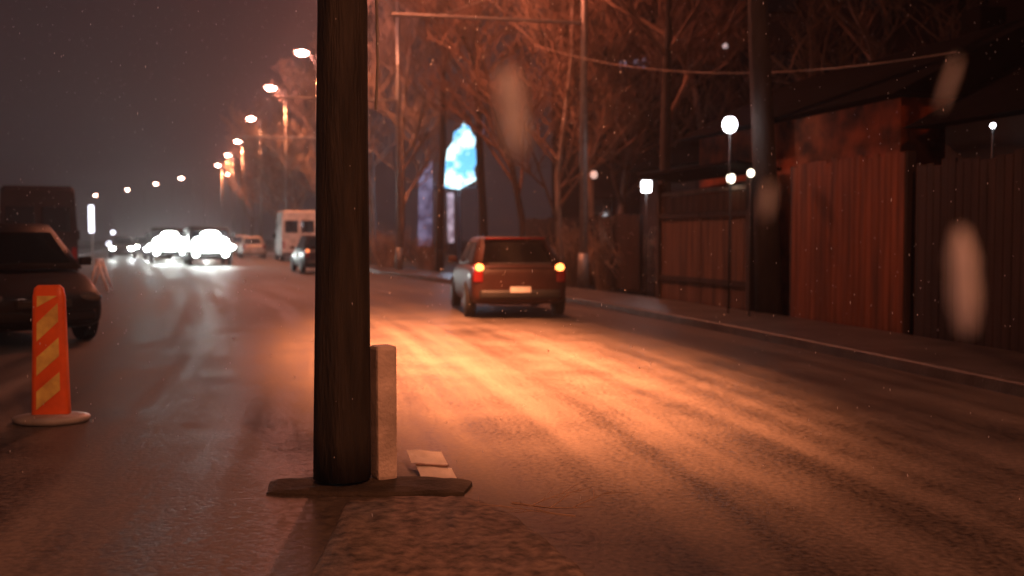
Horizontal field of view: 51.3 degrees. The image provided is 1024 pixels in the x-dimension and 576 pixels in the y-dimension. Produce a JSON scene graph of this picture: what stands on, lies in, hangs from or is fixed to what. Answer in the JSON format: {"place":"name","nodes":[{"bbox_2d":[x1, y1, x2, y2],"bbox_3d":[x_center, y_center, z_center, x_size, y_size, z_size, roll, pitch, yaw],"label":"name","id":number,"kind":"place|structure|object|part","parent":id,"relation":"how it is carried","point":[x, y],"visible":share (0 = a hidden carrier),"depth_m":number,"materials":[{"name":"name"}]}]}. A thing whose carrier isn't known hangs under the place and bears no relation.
{"place":"outdoors","nodes":[
{"label":"outdoors","id":0,"kind":"place"},
{"bbox_2d":[78,244,107,254],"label":"pavement","id":1,"kind":"structure","parent":0,"point":[95,248],"depth_m":116.74,"materials":[{"name":"grey concrete"}]},
{"bbox_2d":[0,0,551,239],"label":"sky","id":2,"kind":"structure","parent":0,"point":[208,81],"materials":[{"name":"grey"}]},
{"bbox_2d":[78,240,694,302],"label":"ground","id":3,"kind":"structure","parent":0,"point":[449,267],"depth_m":92.07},
{"bbox_2d":[78,244,107,256],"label":"kerb","id":4,"kind":"structure","parent":3,"relation":"on","point":[93,252],"depth_m":94.97,"materials":[{"name":"concrete"}]},
{"bbox_2d":[217,112,295,235],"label":"bare tree","id":5,"kind":"object","parent":3,"relation":"on","point":[239,157],"visible":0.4,"depth_m":133.95,"materials":[{"name":"brown plant"}]},
{"bbox_2d":[229,94,309,242],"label":"bare tree","id":6,"kind":"object","parent":3,"relation":"on","point":[272,198],"visible":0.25,"depth_m":107.32,"materials":[{"name":"brown plant"}]},
{"bbox_2d":[228,83,315,212],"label":"bare tree","id":7,"kind":"object","parent":3,"relation":"on","point":[271,185],"visible":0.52,"depth_m":85.06,"materials":[{"name":"brown plant"}]},
{"bbox_2d":[224,19,384,194],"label":"bare tree","id":8,"kind":"object","parent":3,"relation":"on","point":[313,161],"visible":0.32,"depth_m":71.93,"materials":[{"name":"brown plant"}]},
{"bbox_2d":[287,0,435,264],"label":"bare tree","id":9,"kind":"object","parent":3,"relation":"on","point":[372,129],"visible":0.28,"depth_m":56.10,"materials":[{"name":"brown plant"}]},
{"bbox_2d":[369,226,410,266],"bbox_3d":[-5.551,-1.804,46.992,2.264,2.019,2.249,0,3,0],"label":"bare bush","id":10,"kind":"object","parent":3,"relation":"on","point":[388,258],"visible":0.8,"depth_m":46.86,"materials":[{"name":"brown plant"}]},
{"bbox_2d":[367,0,474,267],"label":"bare tree","id":11,"kind":"object","parent":3,"relation":"on","point":[415,129],"visible":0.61,"depth_m":45.77,"materials":[{"name":"brown plant"}]},
{"bbox_2d":[402,234,455,270],"bbox_3d":[-3.458,-1.474,44.020,2.307,1.644,2.149,0,3,0],"label":"bare bush","id":12,"kind":"object","parent":3,"relation":"on","point":[426,265],"visible":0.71,"depth_m":43.79,"materials":[{"name":"brown plant"}]},
{"bbox_2d":[418,122,483,263],"bbox_3d":[-3.306,-5.496,57.942,3.596,8.381,0.775,0,3,0],"label":"lit display","id":13,"kind":"object","parent":3,"relation":"on","point":[459,175],"visible":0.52,"depth_m":57.70,"materials":[{"name":"blue"}]},
{"bbox_2d":[420,0,502,271],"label":"bare tree","id":14,"kind":"object","parent":3,"relation":"on","point":[439,259],"visible":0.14,"depth_m":41.84,"materials":[{"name":"brown plant"}]},
{"bbox_2d":[390,0,551,236],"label":"bare tree","id":15,"kind":"object","parent":3,"relation":"on","point":[444,28],"visible":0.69,"depth_m":34.80,"materials":[{"name":"brown plant"}]},
{"bbox_2d":[465,0,564,236],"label":"bare tree","id":16,"kind":"object","parent":3,"relation":"on","point":[482,205],"visible":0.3,"depth_m":39.52,"materials":[{"name":"brown plant"}]},
{"bbox_2d":[426,0,674,286],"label":"bare tree","id":17,"kind":"object","parent":3,"relation":"on","point":[571,41],"visible":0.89,"depth_m":29.43,"materials":[{"name":"brown plant"}]},
{"bbox_2d":[79,242,1023,397],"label":"kerb","id":18,"kind":"structure","parent":3,"relation":"on","point":[997,383],"depth_m":13.15,"materials":[{"name":"concrete"}]},
{"bbox_2d":[539,217,591,287],"bbox_3d":[1.720,-1.045,29.977,1.975,2.117,2.083,0,3,0],"label":"bare bush","id":19,"kind":"object","parent":3,"relation":"on","point":[572,271],"visible":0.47,"depth_m":29.82,"materials":[{"name":"brown plant"}]},
{"bbox_2d":[525,213,643,290],"bbox_3d":[1.865,-1.107,30.883,0.140,1.960,8.652,-1,3,-19],"label":"plank fence","id":20,"kind":"object","parent":3,"relation":"on","point":[629,228],"visible":0.56,"depth_m":28.04,"materials":[{"name":"brown wood"}]},
{"bbox_2d":[590,170,597,289],"bbox_3d":[2.219,-1.564,28.958,0.200,3.276,0.200,0,3,0],"label":"lantern","id":21,"kind":"object","parent":3,"relation":"on","point":[593,174],"visible":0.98,"depth_m":28.91,"materials":[{"name":"black plastic"}]},
{"bbox_2d":[477,0,712,217],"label":"bare tree","id":22,"kind":"object","parent":3,"relation":"on","point":[535,26],"visible":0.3,"depth_m":32.90,"materials":[{"name":"brown plant"}]},
{"bbox_2d":[572,205,619,290],"bbox_3d":[2.610,-1.091,28.937,1.952,2.305,1.940,0,3,0],"label":"bare bush","id":23,"kind":"object","parent":3,"relation":"on","point":[602,248],"visible":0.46,"depth_m":28.79,"materials":[{"name":"brown plant"}]},
{"bbox_2d":[598,227,655,291],"bbox_3d":[3.239,-0.826,28.107,1.877,1.857,1.852,3,4,44],"label":"bare bush","id":24,"kind":"object","parent":3,"relation":"on","point":[648,261],"visible":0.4,"depth_m":27.95,"materials":[{"name":"brown plant"}]},
{"bbox_2d":[519,0,748,214],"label":"bare tree","id":25,"kind":"object","parent":3,"relation":"on","point":[630,149],"visible":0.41,"depth_m":35.84,"materials":[{"name":"brown plant"}]},
{"bbox_2d":[641,180,650,295],"bbox_3d":[3.326,-1.246,26.471,0.221,2.878,0.221,0,3,0],"label":"lamp post","id":26,"kind":"object","parent":3,"relation":"on","point":[645,184],"visible":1,"depth_m":26.42,"materials":[{"name":"white plastic"}]},
{"bbox_2d":[625,141,699,283],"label":"house","id":27,"kind":"structure","parent":3,"relation":"on","point":[680,152],"depth_m":33.39,"materials":[{"name":"paint"}]},
{"bbox_2d":[605,0,747,298],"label":"bare tree","id":28,"kind":"object","parent":3,"relation":"on","point":[668,111],"visible":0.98,"depth_m":25.14,"materials":[{"name":"brown plant"}]},
{"bbox_2d":[605,0,812,130],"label":"bare tree","id":29,"kind":"object","parent":3,"relation":"on","point":[695,95],"visible":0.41,"depth_m":38.96,"materials":[{"name":"brown plant"}]},
{"bbox_2d":[723,43,727,115],"bbox_3d":[5.940,-3.404,29.872,0.140,6.866,0.140,0,3,0],"label":"lantern","id":30,"kind":"object","parent":3,"relation":"on","point":[725,44],"visible":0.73,"depth_m":29.76,"materials":[{"name":"black plastic"}]},
{"bbox_2d":[723,115,736,313],"bbox_3d":[3.735,-1.195,18.364,0.250,3.544,0.250,0,3,0],"label":"lantern","id":31,"kind":"object","parent":3,"relation":"on","point":[729,124],"visible":0.98,"depth_m":18.31,"materials":[{"name":"black plastic"}]},
{"bbox_2d":[727,173,734,308],"bbox_3d":[4.008,-0.796,19.584,0.160,2.632,0.160,0,3,0],"label":"lantern","id":32,"kind":"object","parent":3,"relation":"on","point":[732,177],"visible":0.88,"depth_m":19.56,"materials":[{"name":"black metal"}]},
{"bbox_2d":[747,168,753,315],"bbox_3d":[3.992,-0.701,17.887,0.120,2.602,0.120,0,3,0],"label":"lantern","id":33,"kind":"object","parent":3,"relation":"on","point":[750,173],"visible":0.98,"depth_m":17.87,"materials":[{"name":"black plastic"}]},
{"bbox_2d":[748,0,783,315],"bbox_3d":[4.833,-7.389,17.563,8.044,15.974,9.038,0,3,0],"label":"utility pole","id":34,"kind":"object","parent":3,"relation":"on","point":[768,278],"visible":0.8,"depth_m":18.51,"materials":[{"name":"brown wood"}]},
{"bbox_2d":[675,6,1023,334],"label":"red house","id":35,"kind":"structure","parent":3,"relation":"on","point":[842,130],"depth_m":17.23,"materials":[{"name":"paint"}]},
{"bbox_2d":[726,181,745,191],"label":"window","id":36,"kind":"structure","parent":35,"relation":"in","point":[743,182],"depth_m":20.63,"materials":[{"name":"black glass"}]},
{"bbox_2d":[533,44,956,73],"bbox_3d":[3.572,-4.881,21.628,0.022,2.222,13.148,-1,3,-27],"label":"overhead cable","id":37,"kind":"object","parent":35,"relation":"attached to","point":[771,72],"visible":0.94,"depth_m":19.33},
{"bbox_2d":[789,151,915,334],"bbox_3d":[5.086,-0.711,16.254,0.140,2.558,3.335,-1,3,-13],"label":"plank fence","id":38,"kind":"object","parent":3,"relation":"on","point":[857,190],"visible":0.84,"depth_m":15.87,"materials":[{"name":"brown wood"}]},
{"bbox_2d":[770,0,982,83],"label":"bare tree","id":39,"kind":"object","parent":3,"relation":"on","point":[889,25],"visible":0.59,"depth_m":23.57,"materials":[{"name":"brown plant"}]},
{"bbox_2d":[902,63,1023,161],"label":"dark house","id":40,"kind":"structure","parent":3,"relation":"on","point":[965,121],"depth_m":13.87,"materials":[{"name":"paint"}]},
{"bbox_2d":[990,122,994,157],"bbox_3d":[5.824,-0.587,12.987,0.060,2.841,0.060,0,3,0],"label":"lantern","id":41,"kind":"object","parent":3,"relation":"on","point":[992,125],"visible":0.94,"depth_m":12.92,"materials":[{"name":"black plastic"}]},
{"bbox_2d":[2,0,1019,516],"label":"snowfall","id":42,"kind":"object","parent":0,"point":[470,160],"visible":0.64,"depth_m":9.25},
{"bbox_2d":[496,70,526,158],"bbox_3d":[0.000,-0.129,0.795,0.024,0.066,0.021,0,3,0],"label":"snowflake","id":43,"kind":"object","parent":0,"point":[512,121],"visible":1,"depth_m":0.79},
{"bbox_2d":[0,242,1023,575],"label":"road","id":44,"kind":"structure","parent":0,"point":[708,452],"depth_m":7.43,"materials":[{"name":"grey asphalt"}]},
{"bbox_2d":[0,185,79,271],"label":"dark van","id":45,"kind":"object","parent":44,"relation":"on","point":[53,208],"visible":0.34,"depth_m":29.52,"materials":[{"name":"paint"}]},
{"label":"rear window","id":46,"kind":"part","parent":45,"relation":"part of","materials":[{"name":"black glass"}]},
{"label":"rear window","id":47,"kind":"part","parent":45,"relation":"part of","materials":[{"name":"black glass"}]},
{"bbox_2d":[0,223,101,339],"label":"people carrier","id":48,"kind":"object","parent":44,"relation":"on","point":[33,256],"visible":0.95,"depth_m":14.18,"materials":[{"name":"paint"}]},
{"bbox_2d":[11,285,90,426],"bbox_3d":[-3.520,0.499,8.133,0.570,1.045,0.456,0,3,-7],"label":"traffic cone","id":49,"kind":"object","parent":44,"relation":"on","point":[50,376],"visible":1,"depth_m":8.08,"materials":[{"name":"orange plastic"}]},
{"bbox_2d":[89,205,94,260],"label":"lit column","id":50,"kind":"structure","parent":44,"relation":"on","point":[91,219],"depth_m":63.93,"materials":[{"name":"grey"}]},
{"bbox_2d":[90,258,112,291],"bbox_3d":[-10.900,-0.340,28.216,0.557,0.879,0.900,-1,3,-11],"label":"trestle","id":51,"kind":"object","parent":44,"relation":"on","point":[101,260],"visible":0.88,"depth_m":27.95,"materials":[{"name":"white paint"}]},
{"bbox_2d":[107,236,136,257],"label":"oncoming car","id":52,"kind":"object","parent":44,"relation":"on","point":[120,245],"visible":0.98,"depth_m":73.37,"materials":[{"name":"paint"}]},
{"bbox_2d":[135,236,146,253],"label":"oncoming car","id":53,"kind":"object","parent":44,"relation":"on","point":[139,246],"visible":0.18,"depth_m":86.03,"materials":[{"name":"paint"}]},
{"bbox_2d":[141,238,171,258],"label":"oncoming car","id":54,"kind":"object","parent":44,"relation":"on","point":[146,250],"visible":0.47,"depth_m":67.73,"materials":[{"name":"paint"}]},
{"bbox_2d":[146,228,184,262],"bbox_3d":[-19.794,-2.492,61.534,2.500,1.950,6.230,-1,3,-19],"label":"oncoming minibus","id":55,"kind":"object","parent":44,"relation":"on","point":[164,242],"visible":0.74,"depth_m":58.78,"materials":[{"name":"paint"}]},
{"bbox_2d":[183,226,234,265],"bbox_3d":[-15.737,-2.184,55.032,2.500,1.950,6.230,-1,3,-19],"label":"car","id":56,"kind":"object","parent":44,"relation":"on","point":[215,243],"visible":1,"depth_m":52.41,"materials":[{"name":"paint"}]},
{"bbox_2d":[231,235,246,252],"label":"parked car","id":57,"kind":"object","parent":44,"relation":"on","point":[237,239],"visible":0.12,"depth_m":85.61,"materials":[{"name":"paint"}]},
{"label":"rear window","id":58,"kind":"part","parent":57,"relation":"part of","materials":[{"name":"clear glass"}]},
{"bbox_2d":[236,236,265,257],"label":"parked car","id":59,"kind":"object","parent":44,"relation":"on","point":[256,246],"visible":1,"depth_m":73.75,"materials":[{"name":"paint"}]},
{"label":"rear window","id":60,"kind":"part","parent":59,"relation":"part of","materials":[{"name":"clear glass"}]},
{"bbox_2d":[273,210,315,260],"bbox_3d":[-13.388,-3.230,65.883,2.500,3.000,5.280,-1,3,-17],"label":"white van","id":61,"kind":"object","parent":44,"relation":"on","point":[293,226],"visible":0.63,"depth_m":63.40,"materials":[{"name":"paint"}]},
{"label":"rear window","id":62,"kind":"part","parent":61,"relation":"part of","materials":[{"name":"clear glass"}]},
{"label":"rear window","id":63,"kind":"part","parent":61,"relation":"part of","materials":[{"name":"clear glass"}]},
{"bbox_2d":[290,235,314,272],"bbox_3d":[-7.943,-1.410,43.461,1.959,1.498,4.295,-1,3,-19],"label":"distant car","id":64,"kind":"object","parent":44,"relation":"on","point":[304,259],"visible":0.48,"depth_m":41.82,"materials":[{"name":"paint"}]},
{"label":"side window","id":65,"kind":"part","parent":64,"relation":"part of","materials":[{"name":"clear glass"}]},
{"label":"side window","id":66,"kind":"part","parent":64,"relation":"part of","materials":[{"name":"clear glass"}]},
{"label":"rear window","id":67,"kind":"part","parent":64,"relation":"part of","materials":[{"name":"black glass"}]},
{"bbox_2d":[266,476,471,496],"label":"kerb slab","id":68,"kind":"structure","parent":44,"relation":"on","point":[405,486],"depth_m":5.86,"materials":[{"name":"concrete"}]},
{"bbox_2d":[313,0,396,483],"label":"utility pole","id":69,"kind":"object","parent":68,"relation":"on","point":[356,437],"visible":1,"depth_m":5.83,"materials":[{"name":"brown wood"}]},
{"bbox_2d":[406,450,456,477],"bbox_3d":[-0.481,1.055,6.352,0.215,0.076,0.661,-1,3,-16],"label":"crushed carton","id":70,"kind":"object","parent":68,"relation":"on","point":[435,461],"visible":0.91,"depth_m":6.37,"materials":[{"name":"beige cardboard"}]},
{"bbox_2d":[309,496,586,575],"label":"verge","id":71,"kind":"structure","parent":44,"relation":"on","point":[424,536],"depth_m":4.77,"materials":[{"name":"brown soil"}]},
{"bbox_2d":[470,484,622,516],"bbox_3d":[0.159,1.042,5.195,0.764,0.078,0.410,-2,3,-33],"label":"fallen twig","id":72,"kind":"object","parent":71,"relation":"on","point":[532,505],"visible":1,"depth_m":5.16,"materials":[{"name":"brown wood"}]},
{"bbox_2d":[448,237,565,315],"bbox_3d":[-0.157,-0.278,20.488,2.037,1.418,4.095,0,3,-9],"label":"dark car","id":73,"kind":"object","parent":44,"relation":"on","point":[494,276],"visible":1,"depth_m":18.68,"materials":[{"name":"paint"}]},
{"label":"side window","id":74,"kind":"part","parent":73,"relation":"part of","materials":[{"name":"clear glass"}]},
{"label":"side window","id":75,"kind":"part","parent":73,"relation":"part of","materials":[{"name":"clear glass"}]},
{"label":"rear window","id":76,"kind":"part","parent":73,"relation":"part of","materials":[{"name":"black glass"}]},
{"bbox_2d":[103,242,1023,379],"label":"pavement","id":77,"kind":"structure","parent":0,"point":[1000,362],"depth_m":14.61,"materials":[{"name":"grey concrete"}]},
{"bbox_2d":[94,195,114,235],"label":"street lamp","id":78,"kind":"object","parent":77,"relation":"on","point":[114,212],"visible":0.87,"depth_m":261.62,"materials":[{"name":"metal"}]},
{"bbox_2d":[125,189,144,235],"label":"street lamp","id":79,"kind":"object","parent":77,"relation":"on","point":[144,210],"visible":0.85,"depth_m":230.67,"materials":[{"name":"metal"}]},
{"bbox_2d":[153,183,172,227],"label":"street lamp","id":80,"kind":"object","parent":77,"relation":"on","point":[172,202],"visible":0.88,"depth_m":205.65,"materials":[{"name":"metal"}]},
{"bbox_2d":[178,177,193,225],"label":"street lamp","id":81,"kind":"object","parent":77,"relation":"on","point":[193,199],"visible":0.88,"depth_m":185.66,"materials":[{"name":"metal"}]},
{"bbox_2d":[214,164,222,226],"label":"street lamp","id":82,"kind":"object","parent":77,"relation":"on","point":[222,190],"visible":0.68,"depth_m":152.65,"materials":[{"name":"metal"}]},
{"bbox_2d":[224,153,233,231],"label":"street lamp","id":83,"kind":"object","parent":77,"relation":"on","point":[226,154],"visible":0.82,"depth_m":133.70,"materials":[{"name":"metal"}]},
{"bbox_2d":[234,139,243,234],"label":"street lamp","id":84,"kind":"object","parent":77,"relation":"on","point":[236,141],"visible":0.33,"depth_m":114.80,"materials":[{"name":"metal"}]},
{"bbox_2d":[246,116,262,240],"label":"street lamp","id":85,"kind":"object","parent":77,"relation":"on","point":[249,117],"visible":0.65,"depth_m":92.84,"materials":[{"name":"metal"}]},
{"bbox_2d":[225,49,315,141],"bbox_3d":[-13.234,-7.388,59.216,5.247,11.780,0.440,-1,3,-18],"label":"street lamp","id":86,"kind":"object","parent":77,"relation":"on","point":[301,52],"visible":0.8,"depth_m":59.22,"materials":[{"name":"metal"}]},
{"bbox_2d":[264,85,287,209],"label":"street lamp","id":87,"kind":"object","parent":77,"relation":"on","point":[269,87],"visible":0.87,"depth_m":73.72,"materials":[{"name":"metal"}]},
{"bbox_2d":[271,0,402,269],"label":"street lamp","id":88,"kind":"object","parent":77,"relation":"on","point":[399,256],"visible":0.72,"depth_m":43.52,"materials":[{"name":"metal"}]},
{"bbox_2d":[391,0,588,287],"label":"street lamp","id":89,"kind":"object","parent":77,"relation":"on","point":[583,268],"visible":1,"depth_m":27.83,"materials":[{"name":"metal"}]},
{"bbox_2d":[637,160,781,311],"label":"wooden gate","id":90,"kind":"structure","parent":77,"relation":"on","point":[691,231],"depth_m":20.89,"materials":[{"name":"brown wood"}]},
{"bbox_2d":[914,149,1023,352],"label":"plank fence","id":91,"kind":"object","parent":77,"relation":"on","point":[990,216],"visible":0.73,"depth_m":13.07,"materials":[{"name":"brown wood"}]},
{"bbox_2d":[763,184,771,218],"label":"wet snow clump","id":92,"kind":"object","parent":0,"point":[767,200],"visible":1,"depth_m":0.90,"materials":[{"name":"white snow"}]},
{"bbox_2d":[552,0,1023,218],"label":"apartment block","id":93,"kind":"structure","parent":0,"point":[604,193],"depth_m":44.07,"materials":[{"name":"brown glass"}]},
{"bbox_2d":[579,197,614,217],"bbox_3d":[3.557,-3.079,44.794,1.500,1.500,0.075,0,3,3],"label":"window","id":94,"kind":"structure","parent":93,"relation":"in","point":[600,203],"depth_m":44.72,"materials":[{"name":"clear glass"}]},
{"bbox_2d":[579,125,614,160],"bbox_3d":[3.557,-6.075,44.651,1.500,1.500,0.075,0,3,3],"label":"window","id":95,"kind":"structure","parent":93,"relation":"in","point":[603,137],"depth_m":44.60,"materials":[{"name":"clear glass"}]},
{"bbox_2d":[579,52,614,88],"bbox_3d":[3.557,-9.072,44.509,1.500,1.500,0.075,0,3,3],"label":"window","id":96,"kind":"structure","parent":93,"relation":"in","point":[605,54],"depth_m":44.46,"materials":[{"name":"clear glass"}]},
{"bbox_2d":[580,2,615,15],"bbox_3d":[3.557,-12.069,44.367,1.500,1.500,0.075,0,3,3],"label":"window","id":97,"kind":"structure","parent":93,"relation":"in","point":[614,2],"depth_m":44.33,"materials":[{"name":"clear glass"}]},
{"bbox_2d":[615,55,658,76],"bbox_3d":[5.015,-8.883,42.642,1.750,0.850,0.110,0,3,3],"label":"roof sign","id":98,"kind":"object","parent":93,"relation":"attached to","point":[633,65],"visible":0.1,"depth_m":42.62,"materials":[{"name":"purple"}]},
{"bbox_2d":[671,124,705,143],"bbox_3d":[7.328,-6.065,44.425,1.500,1.500,0.075,0,3,3],"label":"window","id":99,"kind":"structure","parent":93,"relation":"in","point":[686,131],"depth_m":44.39,"materials":[{"name":"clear glass"}]},
{"bbox_2d":[671,51,706,87],"bbox_3d":[7.328,-9.061,44.283,1.500,1.500,0.075,0,3,3],"label":"window","id":100,"kind":"structure","parent":93,"relation":"in","point":[680,68],"depth_m":44.26,"materials":[{"name":"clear glass"}]},
{"bbox_2d":[767,0,799,13],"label":"window","id":101,"kind":"structure","parent":93,"relation":"in","point":[773,5],"depth_m":43.90,"materials":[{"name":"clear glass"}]},
{"bbox_2d":[770,50,798,86],"bbox_3d":[11.098,-9.051,44.057,1.500,1.500,0.075,0,3,3],"label":"window","id":102,"kind":"structure","parent":93,"relation":"in","point":[786,53],"depth_m":44.01,"materials":[{"name":"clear glass"}]},
{"bbox_2d":[856,0,889,12],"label":"window","id":103,"kind":"structure","parent":93,"relation":"in","point":[872,2],"depth_m":43.69,"materials":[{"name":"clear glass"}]},
{"bbox_2d":[855,49,892,64],"bbox_3d":[14.869,-9.040,43.831,1.500,1.500,0.075,0,3,3],"label":"window","id":104,"kind":"structure","parent":93,"relation":"in","point":[862,55],"depth_m":43.80,"materials":[{"name":"glass"}]},
{"bbox_2d":[950,0,987,11],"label":"window","id":105,"kind":"structure","parent":93,"relation":"in","point":[985,2],"depth_m":43.46,"materials":[{"name":"glass"}]},
{"bbox_2d":[938,58,958,109],"bbox_3d":[0.366,-0.171,0.893,0.016,0.043,0.006,0,3,0],"label":"wet snow clump","id":106,"kind":"object","parent":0,"point":[949,81],"visible":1,"depth_m":0.89,"materials":[{"name":"white snow"}]},
{"bbox_2d":[949,229,977,335],"bbox_3d":[0.339,-0.004,0.801,0.021,0.080,0.019,0,3,0],"label":"wet snow clump","id":107,"kind":"object","parent":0,"point":[963,285],"visible":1,"depth_m":0.79,"materials":[{"name":"white snow"}]}
]}

